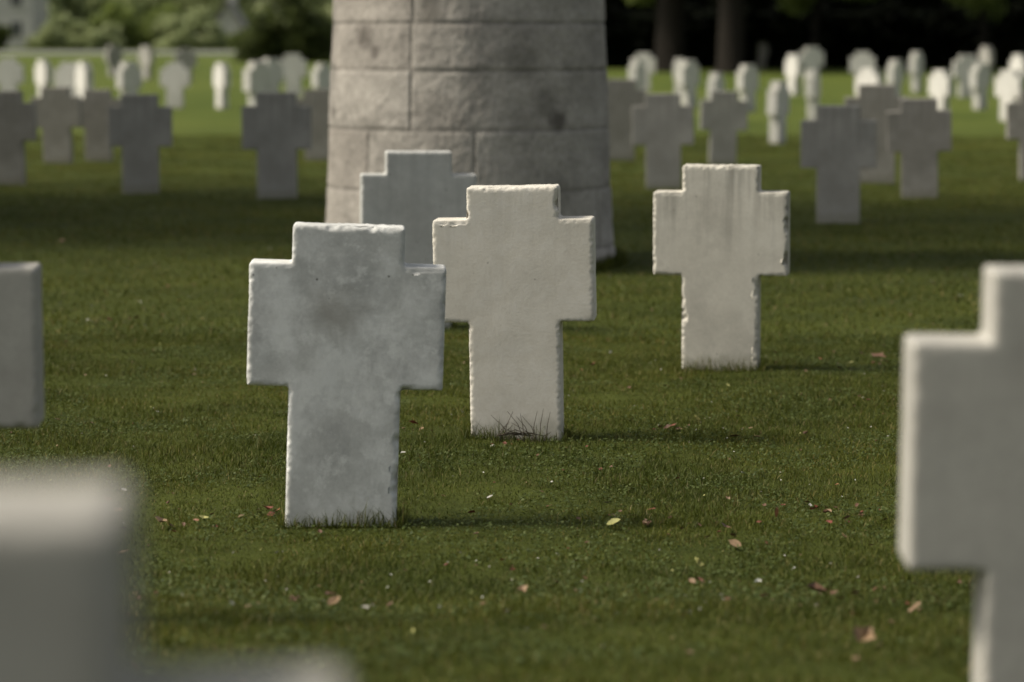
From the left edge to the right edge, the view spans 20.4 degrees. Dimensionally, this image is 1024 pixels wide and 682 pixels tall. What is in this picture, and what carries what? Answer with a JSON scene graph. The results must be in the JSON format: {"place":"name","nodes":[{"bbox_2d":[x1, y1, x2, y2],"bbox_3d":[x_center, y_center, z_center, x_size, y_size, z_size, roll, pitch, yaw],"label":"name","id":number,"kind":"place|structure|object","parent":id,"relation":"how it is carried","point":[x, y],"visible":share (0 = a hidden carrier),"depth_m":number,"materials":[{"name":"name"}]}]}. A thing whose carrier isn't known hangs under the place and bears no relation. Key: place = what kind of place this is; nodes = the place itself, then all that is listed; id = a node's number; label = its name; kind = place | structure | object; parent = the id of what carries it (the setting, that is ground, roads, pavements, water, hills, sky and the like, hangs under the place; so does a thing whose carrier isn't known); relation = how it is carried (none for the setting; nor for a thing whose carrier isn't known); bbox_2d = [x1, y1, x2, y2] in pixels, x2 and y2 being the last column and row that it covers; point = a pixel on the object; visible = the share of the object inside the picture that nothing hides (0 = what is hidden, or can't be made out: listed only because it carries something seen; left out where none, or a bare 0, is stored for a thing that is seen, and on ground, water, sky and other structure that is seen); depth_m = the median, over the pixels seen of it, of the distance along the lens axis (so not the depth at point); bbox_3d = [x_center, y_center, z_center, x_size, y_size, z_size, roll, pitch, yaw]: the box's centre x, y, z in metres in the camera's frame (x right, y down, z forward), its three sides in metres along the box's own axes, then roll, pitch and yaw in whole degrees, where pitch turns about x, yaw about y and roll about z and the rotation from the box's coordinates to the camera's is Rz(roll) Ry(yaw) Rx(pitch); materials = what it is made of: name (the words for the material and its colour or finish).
{"place":"outdoors","nodes":[
{"label":"outdoors","id":0,"kind":"place"},
{"bbox_2d":[0,0,47,47],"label":"walls","id":1,"kind":"structure","parent":0,"point":[31,16],"depth_m":238.55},
{"bbox_2d":[11,0,21,35],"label":"windows","id":2,"kind":"structure","parent":1,"relation":"attached to","point":[19,26],"depth_m":238.53,"materials":[{"name":"grey glass"}]},
{"bbox_2d":[9,0,23,36],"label":"frames and sills","id":3,"kind":"structure","parent":1,"relation":"attached to","point":[16,22],"depth_m":238.48,"materials":[{"name":"grey"}]},
{"bbox_2d":[0,51,236,53],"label":"country road","id":4,"kind":"structure","parent":0,"point":[102,52],"depth_m":192.92,"materials":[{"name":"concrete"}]},
{"bbox_2d":[216,4,242,34],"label":"walls","id":5,"kind":"structure","parent":0,"point":[228,21],"depth_m":241.99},
{"bbox_2d":[214,0,248,27],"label":"roof","id":6,"kind":"structure","parent":5,"relation":"attached to","point":[239,15],"depth_m":242.65,"materials":[{"name":"stone"}]},
{"bbox_2d":[0,46,1023,681],"bbox_3d":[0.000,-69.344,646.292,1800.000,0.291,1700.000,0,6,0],"label":"lawn ground","id":7,"kind":"structure","parent":0,"point":[198,114],"depth_m":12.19,"materials":[{"name":"green plant"}]},
{"bbox_2d":[0,25,14,49],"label":"garden shrub","id":8,"kind":"object","parent":7,"relation":"on","point":[5,33],"visible":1,"depth_m":220.11,"materials":[{"name":"green plant"}]},
{"bbox_2d":[0,58,24,90],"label":"stone cross","id":9,"kind":"object","parent":7,"relation":"on","point":[11,73],"visible":0.77,"depth_m":58.51,"materials":[{"name":"white stone"}]},
{"bbox_2d":[0,91,36,185],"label":"stone cross","id":10,"kind":"object","parent":7,"relation":"on","point":[18,122],"visible":0.84,"depth_m":28.53,"materials":[{"name":"grey stone"}]},
{"bbox_2d":[0,263,44,427],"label":"stone cross","id":11,"kind":"object","parent":7,"relation":"on","point":[21,368],"visible":1,"depth_m":6.74,"materials":[{"name":"grey stone"}]},
{"bbox_2d":[34,60,52,96],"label":"stone cross","id":12,"kind":"object","parent":7,"relation":"on","point":[43,73],"visible":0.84,"depth_m":59.50,"materials":[{"name":"white stone"}]},
{"bbox_2d":[31,87,81,163],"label":"stone cross","id":13,"kind":"object","parent":7,"relation":"on","point":[59,112],"visible":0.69,"depth_m":33.29,"materials":[{"name":"grey stone"}]},
{"bbox_2d":[54,62,77,95],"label":"stone cross","id":14,"kind":"object","parent":7,"relation":"on","point":[64,74],"visible":0.33,"depth_m":55.66,"materials":[{"name":"white stone"}]},
{"bbox_2d":[25,10,126,49],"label":"garden shrub","id":15,"kind":"object","parent":7,"relation":"on","point":[53,35],"visible":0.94,"depth_m":219.15,"materials":[{"name":"green plant"}]},
{"bbox_2d":[75,61,93,98],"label":"stone cross","id":16,"kind":"object","parent":7,"relation":"on","point":[84,78],"visible":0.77,"depth_m":52.53,"materials":[{"name":"white stone"}]},
{"bbox_2d":[75,89,120,160],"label":"stone cross","id":17,"kind":"object","parent":7,"relation":"on","point":[96,103],"visible":0.58,"depth_m":33.80,"materials":[{"name":"grey stone"}]},
{"bbox_2d":[104,45,122,76],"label":"stone cross","id":18,"kind":"object","parent":7,"relation":"on","point":[113,56],"visible":0.81,"depth_m":94.10,"materials":[{"name":"white stone"}]},
{"bbox_2d":[116,61,141,97],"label":"stone cross","id":19,"kind":"object","parent":7,"relation":"on","point":[128,77],"visible":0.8,"depth_m":53.84,"materials":[{"name":"white stone"}]},
{"bbox_2d":[82,0,187,48],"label":"garden shrub","id":20,"kind":"object","parent":7,"relation":"on","point":[138,34],"visible":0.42,"depth_m":221.90,"materials":[{"name":"green plant"}]},
{"bbox_2d":[108,94,171,193],"bbox_3d":[-3.573,-1.826,27.355,0.604,1.090,0.155,0,5,-3],"label":"stone cross","id":21,"kind":"object","parent":7,"relation":"on","point":[140,129],"visible":0.84,"depth_m":27.27,"materials":[{"name":"grey stone"}]},
{"bbox_2d":[139,46,154,79],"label":"stone cross","id":22,"kind":"object","parent":7,"relation":"on","point":[146,58],"visible":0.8,"depth_m":89.15,"materials":[{"name":"white stone"}]},
{"bbox_2d":[0,478,346,681],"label":"stone cross","id":23,"kind":"object","parent":7,"relation":"on","point":[67,585],"visible":1,"depth_m":1.62,"materials":[{"name":"white stone"}]},
{"bbox_2d":[160,63,189,107],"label":"stone cross","id":24,"kind":"object","parent":7,"relation":"on","point":[174,79],"visible":0.88,"depth_m":56.60,"materials":[{"name":"white stone"}]},
{"bbox_2d":[174,48,196,82],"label":"stone cross","id":25,"kind":"object","parent":7,"relation":"on","point":[187,57],"visible":0.69,"depth_m":83.71,"materials":[{"name":"white stone"}]},
{"bbox_2d":[151,5,227,49],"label":"garden shrub","id":26,"kind":"object","parent":7,"relation":"on","point":[196,29],"visible":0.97,"depth_m":219.62,"materials":[{"name":"green plant"}]},
{"bbox_2d":[48,0,332,32],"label":"distant treeline","id":27,"kind":"object","parent":7,"relation":"on","point":[84,10],"visible":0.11,"depth_m":295.02,"materials":[{"name":"green plant"}]},
{"bbox_2d":[213,63,230,108],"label":"stone cross","id":28,"kind":"object","parent":7,"relation":"on","point":[221,78],"visible":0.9,"depth_m":56.07,"materials":[{"name":"white stone"}]},
{"bbox_2d":[225,31,239,48],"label":"garden shrub","id":29,"kind":"object","parent":7,"relation":"on","point":[229,37],"visible":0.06,"depth_m":222.22,"materials":[{"name":"green plant"}]},
{"bbox_2d":[243,61,271,105],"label":"stone cross","id":30,"kind":"object","parent":7,"relation":"on","point":[257,76],"visible":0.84,"depth_m":50.60,"materials":[{"name":"white stone"}]},
{"bbox_2d":[263,58,282,91],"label":"stone cross","id":31,"kind":"object","parent":7,"relation":"on","point":[277,70],"visible":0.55,"depth_m":59.63,"materials":[{"name":"white stone"}]},
{"bbox_2d":[242,92,311,198],"bbox_3d":[-2.172,-1.728,26.299,0.632,1.139,0.162,0,5,0],"label":"stone cross","id":32,"kind":"object","parent":7,"relation":"on","point":[276,131],"visible":0.86,"depth_m":26.20,"materials":[{"name":"grey stone"}]},
{"bbox_2d":[226,0,333,61],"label":"garden shrub","id":33,"kind":"object","parent":7,"relation":"on","point":[291,26],"visible":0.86,"depth_m":135.04,"materials":[{"name":"green plant"}]},
{"bbox_2d":[279,54,306,97],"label":"stone cross","id":34,"kind":"object","parent":7,"relation":"on","point":[294,68],"visible":0.73,"depth_m":65.25,"materials":[{"name":"white stone"}]},
{"bbox_2d":[297,89,329,160],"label":"stone cross","id":35,"kind":"object","parent":7,"relation":"on","point":[317,100],"visible":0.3,"depth_m":33.97,"materials":[{"name":"grey stone"}]},
{"bbox_2d":[311,63,330,88],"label":"stone cross","id":36,"kind":"object","parent":7,"relation":"on","point":[320,76],"visible":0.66,"depth_m":56.51,"materials":[{"name":"white stone"}]},
{"bbox_2d":[246,222,445,526],"bbox_3d":[-0.527,0.184,8.947,0.612,1.107,0.158,2,6,-3],"label":"stone cross","id":37,"kind":"object","parent":7,"relation":"on","point":[346,330],"visible":0.85,"depth_m":8.85,"materials":[{"name":"grey stone"}]},
{"bbox_2d":[360,150,476,329],"bbox_3d":[-0.489,-0.448,14.799,0.600,1.083,0.155,0,6,-5],"label":"stone cross","id":38,"kind":"object","parent":7,"relation":"on","point":[417,193],"visible":0.38,"depth_m":14.69,"materials":[{"name":"grey stone"}]},
{"bbox_2d":[325,0,614,263],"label":"round stone tower","id":39,"kind":"structure","parent":7,"relation":"on","point":[500,92],"depth_m":18.15,"materials":[{"name":"stone"}]},
{"bbox_2d":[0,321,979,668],"bbox_3d":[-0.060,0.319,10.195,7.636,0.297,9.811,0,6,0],"label":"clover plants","id":40,"kind":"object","parent":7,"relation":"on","point":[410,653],"visible":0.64,"depth_m":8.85,"materials":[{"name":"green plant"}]},
{"bbox_2d":[10,230,1005,670],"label":"fallen leaves","id":41,"kind":"object","parent":7,"relation":"on","point":[868,632],"visible":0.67,"depth_m":8.62,"materials":[{"name":"red plant"}]},
{"bbox_2d":[432,184,596,440],"bbox_3d":[0.015,-0.034,10.883,0.613,1.124,0.161,0,6,5],"label":"stone cross","id":42,"kind":"object","parent":7,"relation":"on","point":[518,262],"visible":0.81,"depth_m":10.79,"materials":[{"name":"grey stone"}]},
{"bbox_2d":[491,411,549,441],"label":"dry weeds","id":43,"kind":"object","parent":7,"relation":"on","point":[516,433],"visible":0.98,"depth_m":10.78,"materials":[{"name":"green plant"}]},
{"bbox_2d":[608,79,646,160],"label":"stone cross","id":44,"kind":"object","parent":7,"relation":"on","point":[624,96],"visible":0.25,"depth_m":33.95,"materials":[{"name":"grey stone"}]},
{"bbox_2d":[628,60,645,89],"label":"stone cross","id":45,"kind":"object","parent":7,"relation":"on","point":[637,70],"visible":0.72,"depth_m":54.67,"materials":[{"name":"white stone"}]},
{"bbox_2d":[625,0,658,57],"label":"broadleaf tree","id":46,"kind":"object","parent":7,"relation":"on","point":[644,2],"visible":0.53,"depth_m":109.28,"materials":[{"name":"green plant"}]},
{"bbox_2d":[631,53,655,90],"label":"stone cross","id":47,"kind":"object","parent":7,"relation":"on","point":[649,63],"visible":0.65,"depth_m":72.15,"materials":[{"name":"white stone"}]},
{"bbox_2d":[632,93,693,188],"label":"stone cross","id":48,"kind":"object","parent":7,"relation":"on","point":[662,128],"visible":0.84,"depth_m":27.71,"materials":[{"name":"grey stone"}]},
{"bbox_2d":[656,0,684,71],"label":"broadleaf tree","id":49,"kind":"object","parent":7,"relation":"on","point":[670,47],"visible":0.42,"depth_m":104.96,"materials":[{"name":"brown plant"}]},
{"bbox_2d":[673,58,683,97],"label":"stone cross","id":50,"kind":"object","parent":7,"relation":"on","point":[676,64],"visible":0.48,"depth_m":65.16,"materials":[{"name":"white stone"}]},
{"bbox_2d":[677,60,699,106],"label":"stone cross","id":51,"kind":"object","parent":7,"relation":"on","point":[688,76],"visible":0.84,"depth_m":57.03,"materials":[{"name":"white stone"}]},
{"bbox_2d":[707,72,724,99],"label":"stone cross","id":52,"kind":"object","parent":7,"relation":"on","point":[716,81],"visible":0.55,"depth_m":47.06,"materials":[{"name":"white stone"}]},
{"bbox_2d":[653,164,789,370],"bbox_3d":[0.962,-0.263,13.062,0.618,1.096,0.157,1,6,9],"label":"stone cross","id":53,"kind":"object","parent":7,"relation":"on","point":[721,239],"visible":0.84,"depth_m":12.98,"materials":[{"name":"grey stone"}]},
{"bbox_2d":[700,91,747,164],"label":"stone cross","id":54,"kind":"object","parent":7,"relation":"on","point":[723,117],"visible":0.84,"depth_m":32.97,"materials":[{"name":"grey stone"}]},
{"bbox_2d":[714,0,744,73],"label":"broadleaf tree","id":55,"kind":"object","parent":7,"relation":"on","point":[731,43],"visible":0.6,"depth_m":101.03,"materials":[{"name":"brown plant"}]},
{"bbox_2d":[736,65,758,111],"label":"stone cross","id":56,"kind":"object","parent":7,"relation":"on","point":[747,81],"visible":0.83,"depth_m":53.88,"materials":[{"name":"white stone"}]},
{"bbox_2d":[756,42,768,68],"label":"stone cross","id":57,"kind":"object","parent":7,"relation":"on","point":[762,53],"visible":0.84,"depth_m":112.78,"materials":[{"name":"grey stone"}]},
{"bbox_2d":[767,81,789,143],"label":"stone cross","id":58,"kind":"object","parent":7,"relation":"on","point":[778,100],"visible":0.85,"depth_m":38.77,"materials":[{"name":"white stone"}]},
{"bbox_2d":[785,54,802,94],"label":"stone cross","id":59,"kind":"object","parent":7,"relation":"on","point":[793,68],"visible":0.85,"depth_m":67.83,"materials":[{"name":"white stone"}]},
{"bbox_2d":[800,47,823,76],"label":"stone cross","id":60,"kind":"object","parent":7,"relation":"on","point":[812,58],"visible":0.73,"depth_m":82.69,"materials":[{"name":"white stone"}]},
{"bbox_2d":[805,70,820,119],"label":"stone cross","id":61,"kind":"object","parent":7,"relation":"on","point":[812,86],"visible":0.84,"depth_m":48.45,"materials":[{"name":"white stone"}]},
{"bbox_2d":[604,0,1022,11],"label":"dark hedge","id":62,"kind":"object","parent":7,"relation":"on","point":[849,5],"visible":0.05,"depth_m":127.57,"materials":[{"name":"green plant"}]},
{"bbox_2d":[604,0,1023,68],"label":"dark hedge","id":63,"kind":"object","parent":7,"relation":"on","point":[945,35],"visible":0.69,"depth_m":112.64,"materials":[{"name":"green plant"}]},
{"bbox_2d":[777,0,875,46],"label":"broadleaf tree","id":64,"kind":"object","parent":7,"relation":"on","point":[798,5],"visible":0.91,"depth_m":108.12,"materials":[{"name":"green plant"}]},
{"bbox_2d":[801,105,876,223],"bbox_3d":[2.648,-1.361,23.084,0.609,1.098,0.156,0,6,6],"label":"stone cross","id":65,"kind":"object","parent":7,"relation":"on","point":[838,146],"visible":0.84,"depth_m":23.00,"materials":[{"name":"grey stone"}]},
{"bbox_2d":[850,52,874,74],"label":"stone cross","id":66,"kind":"object","parent":7,"relation":"on","point":[859,60],"visible":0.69,"depth_m":72.17,"materials":[{"name":"white stone"}]},
{"bbox_2d":[855,68,883,95],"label":"stone cross","id":67,"kind":"object","parent":7,"relation":"on","point":[869,76],"visible":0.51,"depth_m":48.84,"materials":[{"name":"white stone"}]},
{"bbox_2d":[845,84,908,183],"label":"stone cross","id":68,"kind":"object","parent":7,"relation":"on","point":[876,102],"visible":0.56,"depth_m":28.86,"materials":[{"name":"grey stone"}]},
{"bbox_2d":[887,60,903,96],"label":"stone cross","id":69,"kind":"object","parent":7,"relation":"on","point":[895,72],"visible":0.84,"depth_m":59.48,"materials":[{"name":"white stone"}]},
{"bbox_2d":[909,52,923,92],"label":"stone cross","id":70,"kind":"object","parent":7,"relation":"on","point":[916,65],"visible":0.89,"depth_m":70.62,"materials":[{"name":"white stone"}]},
{"bbox_2d":[887,98,951,197],"bbox_3d":[3.793,-1.724,26.494,0.594,1.070,0.152,-1,7,7],"label":"stone cross","id":71,"kind":"object","parent":7,"relation":"on","point":[919,133],"visible":0.84,"depth_m":26.41,"materials":[{"name":"grey stone"}]},
{"bbox_2d":[928,70,953,109],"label":"stone cross","id":72,"kind":"object","parent":7,"relation":"on","point":[941,86],"visible":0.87,"depth_m":49.90,"materials":[{"name":"white stone"}]},
{"bbox_2d":[898,264,1023,681],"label":"stone cross","id":73,"kind":"object","parent":7,"relation":"on","point":[961,505],"visible":1,"depth_m":4.73,"materials":[{"name":"white stone"}]},
{"bbox_2d":[953,55,980,97],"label":"stone cross","id":74,"kind":"object","parent":7,"relation":"on","point":[962,66],"visible":0.68,"depth_m":65.25,"materials":[{"name":"white stone"}]},
{"bbox_2d":[943,0,1007,59],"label":"broadleaf tree","id":75,"kind":"object","parent":7,"relation":"on","point":[981,7],"visible":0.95,"depth_m":106.27,"materials":[{"name":"green plant"}]},
{"bbox_2d":[970,63,989,109],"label":"stone cross","id":76,"kind":"object","parent":7,"relation":"on","point":[979,79],"visible":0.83,"depth_m":55.63,"materials":[{"name":"white stone"}]},
{"bbox_2d":[979,46,993,80],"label":"stone cross","id":77,"kind":"object","parent":7,"relation":"on","point":[986,54],"visible":0.63,"depth_m":86.83,"materials":[{"name":"white stone"}]},
{"bbox_2d":[995,70,1023,120],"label":"stone cross","id":78,"kind":"object","parent":7,"relation":"on","point":[1009,85],"visible":0.8,"depth_m":48.52,"materials":[{"name":"white stone"}]},
{"bbox_2d":[1006,91,1023,179],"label":"stone cross","id":79,"kind":"object","parent":7,"relation":"on","point":[1014,120],"visible":0.84,"depth_m":29.41,"materials":[{"name":"grey stone"}]},
{"bbox_2d":[1010,54,1023,76],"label":"stone cross","id":80,"kind":"object","parent":7,"relation":"on","point":[1017,62],"visible":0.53,"depth_m":66.47,"materials":[{"name":"white stone"}]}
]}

